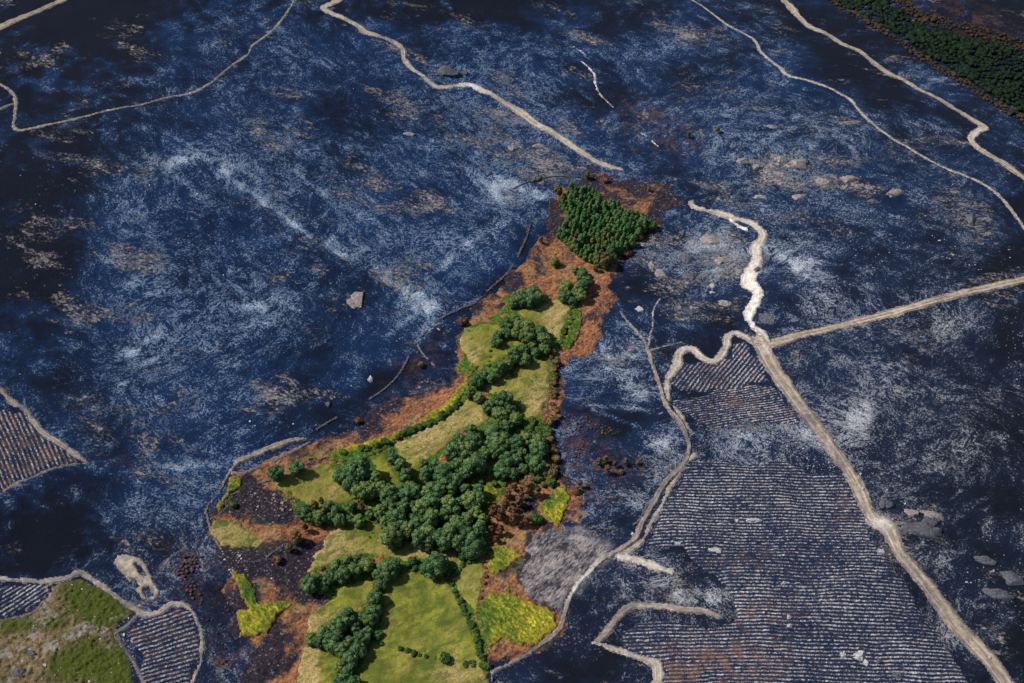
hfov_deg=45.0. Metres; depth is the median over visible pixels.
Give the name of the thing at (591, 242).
pine tree
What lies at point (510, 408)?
broadleaf tree
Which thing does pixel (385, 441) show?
shrub
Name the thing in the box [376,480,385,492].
broadleaf tree
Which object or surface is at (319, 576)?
broadleaf tree
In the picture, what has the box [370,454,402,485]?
meadow
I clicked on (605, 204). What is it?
pine tree
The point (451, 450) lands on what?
broadleaf tree
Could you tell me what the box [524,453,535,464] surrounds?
broadleaf tree
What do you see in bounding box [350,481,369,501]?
broadleaf tree
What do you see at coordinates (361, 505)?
scorched tree
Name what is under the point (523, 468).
broadleaf tree
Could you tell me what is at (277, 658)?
scorched bracken
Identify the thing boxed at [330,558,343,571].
broadleaf tree
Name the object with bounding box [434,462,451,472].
broadleaf tree
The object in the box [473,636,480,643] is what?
shrub
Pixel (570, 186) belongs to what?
pine tree
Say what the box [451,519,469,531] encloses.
broadleaf tree
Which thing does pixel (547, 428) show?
shrub
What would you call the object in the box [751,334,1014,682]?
dirt track
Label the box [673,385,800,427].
field
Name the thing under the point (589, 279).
broadleaf tree
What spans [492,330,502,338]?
broadleaf tree
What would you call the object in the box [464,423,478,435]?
broadleaf tree
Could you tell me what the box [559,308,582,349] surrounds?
bracken
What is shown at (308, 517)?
broadleaf tree
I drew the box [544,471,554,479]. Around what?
scorched shrub
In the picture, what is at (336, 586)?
undergrowth
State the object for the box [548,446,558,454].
scorched shrub
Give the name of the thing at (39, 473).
dirt track
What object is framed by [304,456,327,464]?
dry stone wall
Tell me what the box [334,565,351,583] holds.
broadleaf tree
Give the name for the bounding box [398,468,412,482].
broadleaf tree
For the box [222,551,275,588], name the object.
loose stones
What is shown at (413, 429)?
shrub
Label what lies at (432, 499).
broadleaf tree
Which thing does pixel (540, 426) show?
shrub
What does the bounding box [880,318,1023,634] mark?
loose stones
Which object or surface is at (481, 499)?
broadleaf tree
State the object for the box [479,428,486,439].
broadleaf tree
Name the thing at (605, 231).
pine tree
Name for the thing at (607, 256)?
half scorched tree
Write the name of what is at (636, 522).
dry stone wall
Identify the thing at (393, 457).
broadleaf tree
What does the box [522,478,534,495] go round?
scorched tree
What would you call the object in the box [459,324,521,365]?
meadow
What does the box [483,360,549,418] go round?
meadow
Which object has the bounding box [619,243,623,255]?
pine tree
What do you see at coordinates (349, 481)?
broadleaf tree
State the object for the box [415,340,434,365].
dirt track
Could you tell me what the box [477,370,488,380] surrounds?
broadleaf tree
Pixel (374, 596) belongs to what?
broadleaf tree
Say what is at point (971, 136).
dirt track
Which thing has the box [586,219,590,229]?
pine tree
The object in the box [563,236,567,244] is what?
pine tree
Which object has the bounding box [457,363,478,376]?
bracken
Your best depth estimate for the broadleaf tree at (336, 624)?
461.33 m
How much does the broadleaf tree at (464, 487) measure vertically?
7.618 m
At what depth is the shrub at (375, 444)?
520.82 m
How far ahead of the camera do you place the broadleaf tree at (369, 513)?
498.29 m
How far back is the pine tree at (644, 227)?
611.18 m
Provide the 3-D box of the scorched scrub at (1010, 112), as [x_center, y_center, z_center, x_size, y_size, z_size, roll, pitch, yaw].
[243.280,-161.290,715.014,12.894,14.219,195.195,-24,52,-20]
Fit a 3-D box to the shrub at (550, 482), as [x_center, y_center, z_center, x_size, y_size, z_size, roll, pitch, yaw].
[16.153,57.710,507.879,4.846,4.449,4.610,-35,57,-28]
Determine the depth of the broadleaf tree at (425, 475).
506.28 m
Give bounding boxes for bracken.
[207,172,682,682]
[216,475,241,511]
[231,570,292,636]
[329,380,468,453]
[329,444,389,463]
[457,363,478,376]
[475,586,556,646]
[486,545,522,574]
[499,294,527,307]
[539,485,569,527]
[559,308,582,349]
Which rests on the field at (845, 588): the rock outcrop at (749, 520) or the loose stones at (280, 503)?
the rock outcrop at (749, 520)
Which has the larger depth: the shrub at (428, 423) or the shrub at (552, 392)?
the shrub at (552, 392)
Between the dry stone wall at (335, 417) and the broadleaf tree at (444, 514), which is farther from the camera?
the dry stone wall at (335, 417)
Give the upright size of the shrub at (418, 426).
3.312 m
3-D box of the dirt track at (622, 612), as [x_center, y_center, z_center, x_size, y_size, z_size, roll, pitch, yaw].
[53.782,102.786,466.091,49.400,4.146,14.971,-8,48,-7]
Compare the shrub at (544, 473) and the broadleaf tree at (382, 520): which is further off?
the shrub at (544, 473)
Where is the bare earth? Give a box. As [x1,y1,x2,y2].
[113,554,159,600]
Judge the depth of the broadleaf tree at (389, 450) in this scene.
515.28 m
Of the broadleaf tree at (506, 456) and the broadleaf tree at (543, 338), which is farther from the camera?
the broadleaf tree at (543, 338)
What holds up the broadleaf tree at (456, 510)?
on the ground
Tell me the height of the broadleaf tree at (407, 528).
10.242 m
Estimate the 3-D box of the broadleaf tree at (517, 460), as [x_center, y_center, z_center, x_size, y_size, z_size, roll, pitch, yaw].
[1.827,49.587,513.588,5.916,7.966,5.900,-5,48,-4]
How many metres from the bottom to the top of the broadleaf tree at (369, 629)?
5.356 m
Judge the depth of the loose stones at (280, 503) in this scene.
500.09 m
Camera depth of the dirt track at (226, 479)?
495.84 m
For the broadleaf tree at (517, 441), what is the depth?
515.12 m
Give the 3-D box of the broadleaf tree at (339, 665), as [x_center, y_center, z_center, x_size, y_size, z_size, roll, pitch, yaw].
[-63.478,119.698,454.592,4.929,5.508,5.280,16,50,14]
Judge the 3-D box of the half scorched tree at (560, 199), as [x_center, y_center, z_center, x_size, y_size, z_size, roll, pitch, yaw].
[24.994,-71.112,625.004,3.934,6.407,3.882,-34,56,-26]
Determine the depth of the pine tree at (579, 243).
599.75 m
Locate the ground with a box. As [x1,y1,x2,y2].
[0,0,1023,682]
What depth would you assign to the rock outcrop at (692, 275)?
591.38 m
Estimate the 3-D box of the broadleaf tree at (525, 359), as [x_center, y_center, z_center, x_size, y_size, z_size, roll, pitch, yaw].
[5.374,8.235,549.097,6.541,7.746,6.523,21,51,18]
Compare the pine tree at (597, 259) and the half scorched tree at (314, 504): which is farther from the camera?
the pine tree at (597, 259)
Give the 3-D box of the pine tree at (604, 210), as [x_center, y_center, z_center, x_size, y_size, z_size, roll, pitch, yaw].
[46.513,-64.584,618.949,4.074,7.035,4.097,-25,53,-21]
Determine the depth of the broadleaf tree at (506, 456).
510.18 m
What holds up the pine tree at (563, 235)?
on the ground
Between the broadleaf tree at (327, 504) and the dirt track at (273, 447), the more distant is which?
the dirt track at (273, 447)
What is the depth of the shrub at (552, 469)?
509.38 m
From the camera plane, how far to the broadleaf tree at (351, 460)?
508.62 m
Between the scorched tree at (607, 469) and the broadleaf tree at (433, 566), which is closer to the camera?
the broadleaf tree at (433, 566)
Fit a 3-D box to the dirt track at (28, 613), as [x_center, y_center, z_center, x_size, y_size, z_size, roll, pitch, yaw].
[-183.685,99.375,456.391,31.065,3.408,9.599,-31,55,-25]
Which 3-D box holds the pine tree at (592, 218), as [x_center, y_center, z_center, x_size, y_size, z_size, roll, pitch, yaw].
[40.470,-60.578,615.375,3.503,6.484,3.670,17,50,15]
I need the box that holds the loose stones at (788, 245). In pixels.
[650,129,1010,324]
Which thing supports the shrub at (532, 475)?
on the ground
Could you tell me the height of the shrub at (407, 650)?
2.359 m
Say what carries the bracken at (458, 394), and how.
on the ground
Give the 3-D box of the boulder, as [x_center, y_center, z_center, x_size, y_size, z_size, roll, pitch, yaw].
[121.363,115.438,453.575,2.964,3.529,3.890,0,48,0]
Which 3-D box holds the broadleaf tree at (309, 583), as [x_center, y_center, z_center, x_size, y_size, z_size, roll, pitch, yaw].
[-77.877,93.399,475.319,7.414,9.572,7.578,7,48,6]
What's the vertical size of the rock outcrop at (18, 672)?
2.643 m
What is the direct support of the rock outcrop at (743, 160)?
on the ground
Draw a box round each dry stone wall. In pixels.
[224,474,290,506]
[265,543,285,558]
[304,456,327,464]
[316,341,415,430]
[416,302,476,353]
[475,224,530,301]
[513,175,578,188]
[544,362,550,412]
[588,503,647,531]
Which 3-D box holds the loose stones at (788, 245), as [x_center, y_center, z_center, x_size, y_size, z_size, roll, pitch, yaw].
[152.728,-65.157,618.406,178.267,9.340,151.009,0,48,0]
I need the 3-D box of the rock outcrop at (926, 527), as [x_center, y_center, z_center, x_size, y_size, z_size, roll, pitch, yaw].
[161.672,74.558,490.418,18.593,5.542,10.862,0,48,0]
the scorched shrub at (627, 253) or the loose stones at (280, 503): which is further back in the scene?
the scorched shrub at (627, 253)
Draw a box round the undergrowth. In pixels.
[283,299,583,682]
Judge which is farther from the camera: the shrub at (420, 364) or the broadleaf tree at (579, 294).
the broadleaf tree at (579, 294)
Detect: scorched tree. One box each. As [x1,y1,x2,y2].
[285,543,292,551]
[290,530,301,543]
[301,522,308,530]
[310,500,318,509]
[320,565,326,572]
[359,500,365,511]
[487,526,494,533]
[488,504,497,517]
[493,535,498,542]
[496,507,506,520]
[497,524,504,534]
[501,499,509,510]
[504,489,513,501]
[508,512,518,524]
[509,507,518,513]
[510,482,517,490]
[514,495,523,506]
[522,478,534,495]
[522,516,530,526]
[554,184,562,194]
[557,196,564,204]
[584,171,590,177]
[592,264,598,271]
[595,457,602,465]
[599,251,611,265]
[603,455,608,462]
[604,464,610,473]
[622,457,628,464]
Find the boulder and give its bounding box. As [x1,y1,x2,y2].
[840,650,846,657]
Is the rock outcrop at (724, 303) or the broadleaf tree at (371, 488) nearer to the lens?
the broadleaf tree at (371, 488)
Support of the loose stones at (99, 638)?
on the ground
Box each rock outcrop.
[11,668,25,676]
[26,650,36,655]
[346,291,363,308]
[403,132,415,136]
[436,65,459,75]
[508,146,516,150]
[530,174,541,182]
[532,143,544,146]
[635,306,643,311]
[648,261,655,271]
[655,269,666,277]
[680,251,694,263]
[683,272,698,279]
[699,234,720,244]
[708,547,721,553]
[714,257,728,264]
[718,300,731,306]
[736,158,748,163]
[746,518,761,522]
[752,164,766,169]
[754,195,765,198]
[758,311,774,323]
[767,124,777,128]
[774,155,786,163]
[783,159,807,168]
[792,194,806,199]
[815,177,832,185]
[839,120,861,124]
[839,175,859,183]
[853,650,865,661]
[863,659,868,666]
[867,199,879,203]
[877,549,885,553]
[879,499,894,509]
[886,189,903,196]
[891,672,902,678]
[899,523,917,532]
[904,509,918,516]
[908,517,942,537]
[919,509,945,521]
[965,214,975,224]
[974,556,996,565]
[976,227,986,232]
[982,588,1014,601]
[1000,570,1023,585]
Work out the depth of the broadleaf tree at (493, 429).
518.70 m
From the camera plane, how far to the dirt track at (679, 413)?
529.21 m
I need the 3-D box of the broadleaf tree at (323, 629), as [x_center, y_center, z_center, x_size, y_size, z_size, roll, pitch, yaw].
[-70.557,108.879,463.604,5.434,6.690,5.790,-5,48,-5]
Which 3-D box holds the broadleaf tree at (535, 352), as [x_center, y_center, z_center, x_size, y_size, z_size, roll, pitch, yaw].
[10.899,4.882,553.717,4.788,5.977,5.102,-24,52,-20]
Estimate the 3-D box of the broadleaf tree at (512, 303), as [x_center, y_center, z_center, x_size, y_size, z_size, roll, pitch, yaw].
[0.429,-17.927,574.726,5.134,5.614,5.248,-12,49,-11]
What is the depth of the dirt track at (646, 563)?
481.90 m
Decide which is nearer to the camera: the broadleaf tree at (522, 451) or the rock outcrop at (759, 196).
the broadleaf tree at (522, 451)
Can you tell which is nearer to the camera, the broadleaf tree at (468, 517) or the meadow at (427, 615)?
the meadow at (427, 615)
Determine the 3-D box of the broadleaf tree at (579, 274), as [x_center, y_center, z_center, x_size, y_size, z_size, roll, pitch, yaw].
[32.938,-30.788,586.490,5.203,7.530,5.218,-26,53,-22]
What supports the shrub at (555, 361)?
on the ground
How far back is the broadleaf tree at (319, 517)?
493.16 m
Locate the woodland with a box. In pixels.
[837,0,1023,111]
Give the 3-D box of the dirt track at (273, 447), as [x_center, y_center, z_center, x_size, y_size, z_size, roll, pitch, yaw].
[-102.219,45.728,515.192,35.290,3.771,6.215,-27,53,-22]
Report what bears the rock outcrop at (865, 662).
on the ground
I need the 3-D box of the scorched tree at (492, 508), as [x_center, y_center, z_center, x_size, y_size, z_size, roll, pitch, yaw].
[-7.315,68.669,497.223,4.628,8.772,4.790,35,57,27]
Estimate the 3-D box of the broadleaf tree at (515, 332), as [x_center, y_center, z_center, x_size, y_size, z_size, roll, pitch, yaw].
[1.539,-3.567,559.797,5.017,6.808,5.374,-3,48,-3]
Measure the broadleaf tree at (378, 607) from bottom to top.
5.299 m
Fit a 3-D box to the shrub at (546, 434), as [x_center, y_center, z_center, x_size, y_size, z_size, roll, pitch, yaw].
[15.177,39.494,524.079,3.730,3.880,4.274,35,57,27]
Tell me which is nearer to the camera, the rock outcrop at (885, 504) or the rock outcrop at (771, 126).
the rock outcrop at (885, 504)
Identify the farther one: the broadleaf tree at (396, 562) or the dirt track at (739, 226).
the dirt track at (739, 226)
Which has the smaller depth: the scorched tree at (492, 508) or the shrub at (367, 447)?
the scorched tree at (492, 508)
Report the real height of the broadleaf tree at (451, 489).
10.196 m
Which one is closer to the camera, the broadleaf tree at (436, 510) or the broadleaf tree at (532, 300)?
the broadleaf tree at (436, 510)
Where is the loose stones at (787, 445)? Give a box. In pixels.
[696,420,835,469]
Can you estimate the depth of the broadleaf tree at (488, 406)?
529.66 m
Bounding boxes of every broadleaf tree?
[267,464,283,482]
[288,460,304,475]
[293,504,301,514]
[295,503,311,518]
[300,574,319,594]
[304,510,315,523]
[304,632,315,645]
[313,509,326,525]
[314,633,323,649]
[315,573,321,581]
[316,580,327,593]
[317,624,329,634]
[322,571,334,585]
[322,629,343,653]
[323,499,333,509]
[326,513,335,523]
[328,616,347,632]
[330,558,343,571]
[331,504,342,513]
[332,467,346,484]
[332,513,345,526]
[332,673,347,682]
[333,659,345,672]
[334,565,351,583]
[334,640,350,659]
[336,606,356,627]
[338,555,351,566]
[340,650,357,668]
[340,666,353,677]
[342,474,359,493]
[343,636,353,645]
[344,463,357,477]
[345,501,357,512]
[345,514,353,525]
[346,457,355,466]
[346,675,362,682]
[348,562,362,578]
[349,621,361,633]
[349,641,366,659]
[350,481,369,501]
[351,554,360,563]
[352,629,370,645]
[353,513,365,527]
[354,454,370,472]
[354,610,363,623]
[356,466,368,481]
[357,556,375,573]
[361,606,379,626]
[364,480,379,499]
[364,626,372,636]
[365,508,374,519]
[366,589,383,605]
[369,470,382,481]
[370,603,382,614]
[372,569,381,579]
[373,503,386,519]
[374,578,387,590]
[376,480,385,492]
[376,559,385,569]
[378,561,398,581]
[379,483,399,502]
[379,516,388,528]
[379,524,404,550]
[381,499,396,509]
[385,508,407,525]
[387,448,394,455]
[387,451,399,464]
[388,519,403,538]
[388,558,401,570]
[394,458,407,471]
[395,483,402,490]
[396,499,408,513]
[397,486,413,502]
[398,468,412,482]
[400,522,413,538]
[403,480,414,487]
[406,513,417,521]
[408,483,421,499]
[408,500,415,513]
[408,515,424,530]
[411,529,426,547]
[412,498,429,516]
[418,458,428,467]
[419,465,432,483]
[420,523,436,536]
[420,554,447,579]
[421,484,431,497]
[422,507,439,517]
[423,491,440,510]
[423,509,439,527]
[423,536,434,550]
[426,480,435,487]
[428,551,438,558]
[430,458,439,469]
[431,528,443,544]
[432,465,452,486]
[432,481,446,497]
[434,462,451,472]
[437,535,451,552]
[438,494,457,508]
[438,506,452,523]
[440,553,449,565]
[441,523,457,544]
[442,441,462,462]
[446,483,457,496]
[449,515,459,522]
[450,456,465,472]
[451,473,463,489]
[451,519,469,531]
[451,534,464,551]
[452,506,460,515]
[453,432,464,441]
[456,497,462,508]
[457,441,474,458]
[458,465,471,478]
[458,525,478,540]
[459,483,470,493]
[459,512,473,524]
[459,534,482,559]
[460,490,476,509]
[462,452,486,475]
[463,385,475,398]
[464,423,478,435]
[464,432,484,450]
[467,504,481,518]
[470,373,483,387]
[472,392,483,402]
[472,483,484,492]
[472,521,485,535]
[474,491,486,507]
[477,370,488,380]
[477,445,490,459]
[477,514,488,525]
[478,534,485,546]
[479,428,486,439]
[481,399,495,413]
[483,435,493,447]
[485,423,502,436]
[486,371,498,383]
[489,444,504,459]
[491,336,502,347]
[491,406,508,423]
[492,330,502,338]
[492,361,507,375]
[492,431,510,452]
[492,461,510,479]
[493,390,513,408]
[498,451,513,467]
[499,419,514,432]
[500,317,513,329]
[501,328,510,339]
[504,359,513,369]
[506,345,523,363]
[506,403,517,413]
[507,467,520,479]
[508,298,517,308]
[508,412,522,425]
[508,434,524,453]
[510,291,519,299]
[511,314,520,321]
[511,327,519,338]
[512,454,522,467]
[513,320,523,328]
[515,294,527,307]
[515,447,527,458]
[516,288,526,293]
[518,325,535,343]
[518,352,531,366]
[518,463,528,475]
[520,344,530,353]
[522,319,534,329]
[522,432,532,448]
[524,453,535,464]
[525,285,540,294]
[525,293,538,307]
[527,339,536,348]
[528,455,546,473]
[529,440,548,457]
[530,433,546,443]
[531,347,541,357]
[535,291,544,303]
[535,325,548,333]
[537,332,552,346]
[539,344,550,354]
[550,256,560,267]
[557,290,571,302]
[558,280,573,290]
[568,297,576,304]
[570,286,576,296]
[571,266,578,273]
[572,287,585,300]
[576,271,586,279]
[576,279,588,292]
[577,267,587,274]
[580,275,592,285]
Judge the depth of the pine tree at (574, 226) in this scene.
608.66 m
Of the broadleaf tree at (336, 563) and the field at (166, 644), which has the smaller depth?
the field at (166, 644)
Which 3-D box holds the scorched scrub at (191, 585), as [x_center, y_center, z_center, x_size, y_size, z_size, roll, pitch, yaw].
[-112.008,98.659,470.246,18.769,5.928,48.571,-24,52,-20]
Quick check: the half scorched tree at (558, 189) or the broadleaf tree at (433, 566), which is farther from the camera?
the half scorched tree at (558, 189)
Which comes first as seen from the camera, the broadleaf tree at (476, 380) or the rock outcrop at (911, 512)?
the rock outcrop at (911, 512)
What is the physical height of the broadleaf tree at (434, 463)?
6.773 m
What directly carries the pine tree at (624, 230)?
on the ground
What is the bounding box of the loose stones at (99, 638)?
[12,588,137,682]
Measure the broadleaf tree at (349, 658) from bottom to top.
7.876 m
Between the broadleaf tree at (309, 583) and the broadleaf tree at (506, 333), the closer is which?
the broadleaf tree at (309, 583)
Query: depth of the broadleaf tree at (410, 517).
495.25 m
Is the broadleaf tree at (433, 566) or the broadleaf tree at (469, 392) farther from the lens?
the broadleaf tree at (469, 392)
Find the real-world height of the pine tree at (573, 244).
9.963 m
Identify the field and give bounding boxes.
[0,409,79,490]
[0,584,48,615]
[128,607,200,682]
[622,459,967,682]
[670,342,768,391]
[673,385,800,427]
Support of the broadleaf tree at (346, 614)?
on the ground
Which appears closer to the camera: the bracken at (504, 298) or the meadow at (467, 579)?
the meadow at (467, 579)
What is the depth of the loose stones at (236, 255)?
578.08 m
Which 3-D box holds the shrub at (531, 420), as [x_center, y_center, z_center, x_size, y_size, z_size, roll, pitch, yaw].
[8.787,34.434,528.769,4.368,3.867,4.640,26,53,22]
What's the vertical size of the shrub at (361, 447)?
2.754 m
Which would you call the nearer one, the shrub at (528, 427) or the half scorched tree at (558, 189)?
the shrub at (528, 427)
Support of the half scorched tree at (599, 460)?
on the ground
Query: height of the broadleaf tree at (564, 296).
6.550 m
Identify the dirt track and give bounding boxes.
[0,0,66,29]
[0,0,294,130]
[0,103,13,109]
[0,387,88,463]
[0,569,205,682]
[0,583,47,619]
[2,463,87,491]
[113,614,145,682]
[161,545,186,574]
[205,469,230,548]
[230,437,307,471]
[231,441,310,475]
[320,0,622,170]
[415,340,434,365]
[475,599,493,681]
[491,311,691,673]
[581,61,618,111]
[592,641,664,682]
[594,601,722,643]
[614,452,697,556]
[615,553,673,573]
[648,298,660,345]
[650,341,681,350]
[663,330,755,400]
[673,405,692,432]
[688,200,770,342]
[692,0,1023,228]
[729,219,747,230]
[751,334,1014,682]
[756,276,1023,348]
[781,0,1023,179]
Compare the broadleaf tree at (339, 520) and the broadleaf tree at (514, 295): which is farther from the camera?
the broadleaf tree at (514, 295)
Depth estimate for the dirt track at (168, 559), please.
480.38 m
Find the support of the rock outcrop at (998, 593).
on the ground
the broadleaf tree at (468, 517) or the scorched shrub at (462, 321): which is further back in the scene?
the scorched shrub at (462, 321)
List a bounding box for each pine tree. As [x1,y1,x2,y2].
[555,227,561,237]
[559,229,566,241]
[561,222,567,229]
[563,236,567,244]
[564,215,570,223]
[567,181,573,191]
[567,199,572,208]
[567,235,572,246]
[570,218,577,232]
[570,238,576,251]
[572,192,577,202]
[573,243,579,254]
[576,239,582,248]
[578,234,585,246]
[578,248,583,256]
[579,186,585,195]
[579,214,585,222]
[580,222,587,232]
[582,250,588,261]
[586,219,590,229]
[587,254,593,262]
[589,237,594,245]
[590,188,594,198]
[590,215,595,222]
[591,204,597,214]
[592,250,598,262]
[593,254,600,266]
[595,194,601,204]
[595,198,601,211]
[595,214,599,223]
[595,232,600,242]
[596,221,600,230]
[601,200,607,210]
[601,207,606,217]
[601,257,608,269]
[602,227,608,239]
[603,240,607,251]
[604,210,610,218]
[605,232,610,240]
[608,242,616,255]
[609,203,616,210]
[609,255,614,265]
[614,232,619,243]
[615,219,620,229]
[615,244,619,254]
[619,235,623,243]
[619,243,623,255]
[621,226,626,235]
[622,216,627,225]
[623,242,628,249]
[626,223,630,232]
[628,235,635,247]
[635,221,639,230]
[635,227,641,236]
[641,221,647,232]
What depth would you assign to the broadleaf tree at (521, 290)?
577.17 m
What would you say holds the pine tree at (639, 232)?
on the ground
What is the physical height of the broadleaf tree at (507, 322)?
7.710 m
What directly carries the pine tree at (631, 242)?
on the ground
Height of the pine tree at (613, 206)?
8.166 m
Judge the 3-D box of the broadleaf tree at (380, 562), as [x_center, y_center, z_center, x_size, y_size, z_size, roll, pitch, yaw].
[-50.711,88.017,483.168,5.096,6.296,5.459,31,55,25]
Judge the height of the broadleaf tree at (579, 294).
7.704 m
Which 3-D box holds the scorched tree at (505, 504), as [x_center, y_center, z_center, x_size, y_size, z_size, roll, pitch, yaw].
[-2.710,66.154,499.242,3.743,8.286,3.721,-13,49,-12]
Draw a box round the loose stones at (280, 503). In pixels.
[243,492,291,511]
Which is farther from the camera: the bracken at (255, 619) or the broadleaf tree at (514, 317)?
the broadleaf tree at (514, 317)
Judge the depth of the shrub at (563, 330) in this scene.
565.40 m
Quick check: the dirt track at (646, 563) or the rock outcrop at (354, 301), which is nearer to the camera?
the dirt track at (646, 563)
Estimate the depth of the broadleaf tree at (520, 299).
573.23 m
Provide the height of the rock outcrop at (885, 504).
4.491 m
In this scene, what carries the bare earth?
on the ground
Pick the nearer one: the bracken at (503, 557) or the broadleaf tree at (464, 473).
the bracken at (503, 557)
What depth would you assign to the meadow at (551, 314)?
573.27 m
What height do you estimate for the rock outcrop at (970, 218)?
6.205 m
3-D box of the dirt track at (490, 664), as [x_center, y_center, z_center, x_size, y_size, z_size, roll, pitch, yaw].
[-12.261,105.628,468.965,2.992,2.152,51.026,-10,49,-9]
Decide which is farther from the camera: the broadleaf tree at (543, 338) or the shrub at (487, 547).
the broadleaf tree at (543, 338)
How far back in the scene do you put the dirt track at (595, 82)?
695.22 m
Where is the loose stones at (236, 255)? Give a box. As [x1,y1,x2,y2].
[0,78,512,438]
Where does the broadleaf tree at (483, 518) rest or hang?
on the ground
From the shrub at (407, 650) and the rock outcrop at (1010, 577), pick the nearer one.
the shrub at (407, 650)
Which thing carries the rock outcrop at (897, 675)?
on the ground
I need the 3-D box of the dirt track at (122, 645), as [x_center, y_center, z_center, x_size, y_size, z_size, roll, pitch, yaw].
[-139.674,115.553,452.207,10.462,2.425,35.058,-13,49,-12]
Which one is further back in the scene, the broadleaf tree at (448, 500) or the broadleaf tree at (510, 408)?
the broadleaf tree at (510, 408)
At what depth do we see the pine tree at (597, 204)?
619.03 m
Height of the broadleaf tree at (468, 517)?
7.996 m
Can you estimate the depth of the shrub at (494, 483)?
508.42 m
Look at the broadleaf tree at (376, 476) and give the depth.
504.80 m
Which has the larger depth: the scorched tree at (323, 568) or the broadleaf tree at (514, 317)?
the broadleaf tree at (514, 317)
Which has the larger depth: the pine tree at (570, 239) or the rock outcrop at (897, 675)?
the pine tree at (570, 239)
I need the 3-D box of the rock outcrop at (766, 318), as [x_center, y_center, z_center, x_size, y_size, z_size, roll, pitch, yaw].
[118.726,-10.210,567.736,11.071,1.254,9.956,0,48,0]
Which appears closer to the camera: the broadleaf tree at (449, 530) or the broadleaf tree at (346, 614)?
the broadleaf tree at (346, 614)
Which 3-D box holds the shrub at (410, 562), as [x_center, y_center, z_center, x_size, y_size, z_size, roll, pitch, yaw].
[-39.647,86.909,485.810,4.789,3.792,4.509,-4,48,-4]
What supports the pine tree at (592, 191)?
on the ground
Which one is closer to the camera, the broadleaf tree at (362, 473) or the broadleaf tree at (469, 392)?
the broadleaf tree at (362, 473)
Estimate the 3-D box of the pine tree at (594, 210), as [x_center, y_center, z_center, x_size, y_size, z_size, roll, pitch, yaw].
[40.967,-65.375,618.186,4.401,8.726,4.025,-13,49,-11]
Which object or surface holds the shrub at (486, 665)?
on the ground
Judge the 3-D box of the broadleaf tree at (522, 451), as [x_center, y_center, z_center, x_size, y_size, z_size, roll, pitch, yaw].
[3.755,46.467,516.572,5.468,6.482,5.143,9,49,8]
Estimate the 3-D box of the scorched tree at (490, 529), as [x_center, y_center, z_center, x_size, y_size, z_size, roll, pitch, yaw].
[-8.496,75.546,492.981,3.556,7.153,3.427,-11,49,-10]
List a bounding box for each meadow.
[209,519,262,547]
[275,464,352,508]
[297,647,339,682]
[307,521,464,571]
[307,578,373,632]
[360,572,488,682]
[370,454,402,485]
[394,400,488,480]
[452,557,484,609]
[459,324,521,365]
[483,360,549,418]
[518,299,569,340]
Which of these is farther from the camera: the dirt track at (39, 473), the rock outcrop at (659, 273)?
the rock outcrop at (659, 273)
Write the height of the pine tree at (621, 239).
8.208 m
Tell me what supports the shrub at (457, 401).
on the ground
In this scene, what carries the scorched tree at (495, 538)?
on the ground
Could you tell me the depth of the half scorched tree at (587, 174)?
638.22 m
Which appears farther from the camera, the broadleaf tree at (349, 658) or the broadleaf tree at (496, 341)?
the broadleaf tree at (496, 341)
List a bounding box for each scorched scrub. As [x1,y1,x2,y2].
[176,554,234,664]
[562,412,613,459]
[828,0,1023,124]
[892,0,1023,50]
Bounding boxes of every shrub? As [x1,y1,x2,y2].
[229,501,237,507]
[273,555,281,563]
[339,449,346,454]
[354,417,362,423]
[358,445,364,450]
[363,445,370,450]
[371,441,378,447]
[371,630,383,640]
[381,438,390,444]
[399,429,405,435]
[404,426,410,435]
[405,556,416,567]
[405,647,411,653]
[408,426,416,433]
[410,650,416,656]
[412,564,417,570]
[415,423,421,429]
[418,361,423,367]
[425,420,432,426]
[438,410,446,420]
[439,651,450,664]
[444,409,450,415]
[446,568,451,576]
[452,570,458,576]
[454,398,460,405]
[457,316,466,325]
[457,598,463,604]
[458,551,465,560]
[463,660,467,667]
[466,620,475,624]
[472,627,478,633]
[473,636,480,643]
[475,642,481,649]
[476,648,482,656]
[479,547,486,557]
[482,661,490,669]
[483,544,490,555]
[491,480,497,486]
[510,370,516,376]
[524,424,532,432]
[524,472,535,481]
[527,416,536,426]
[530,513,543,524]
[534,474,542,482]
[537,423,545,430]
[540,466,547,477]
[542,414,555,425]
[543,425,552,432]
[543,432,551,436]
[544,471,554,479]
[545,477,555,487]
[547,465,557,476]
[548,443,555,448]
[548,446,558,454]
[549,348,556,354]
[549,366,556,372]
[549,390,556,395]
[551,454,559,463]
[552,359,558,364]
[552,371,557,378]
[561,327,566,334]
[571,486,580,494]
[602,177,608,182]
[623,247,631,256]
[647,218,656,229]
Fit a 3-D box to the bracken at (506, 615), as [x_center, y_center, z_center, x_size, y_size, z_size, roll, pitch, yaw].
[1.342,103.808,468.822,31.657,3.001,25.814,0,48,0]
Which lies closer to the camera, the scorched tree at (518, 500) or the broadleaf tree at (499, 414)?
the scorched tree at (518, 500)
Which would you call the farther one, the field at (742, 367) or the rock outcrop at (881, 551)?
the field at (742, 367)
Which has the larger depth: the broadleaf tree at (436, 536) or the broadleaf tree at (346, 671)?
the broadleaf tree at (436, 536)
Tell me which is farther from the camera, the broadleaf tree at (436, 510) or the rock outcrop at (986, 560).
the broadleaf tree at (436, 510)
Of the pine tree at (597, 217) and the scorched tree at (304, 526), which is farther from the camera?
the pine tree at (597, 217)
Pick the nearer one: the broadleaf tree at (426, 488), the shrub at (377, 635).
the shrub at (377, 635)
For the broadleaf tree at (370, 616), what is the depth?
465.70 m

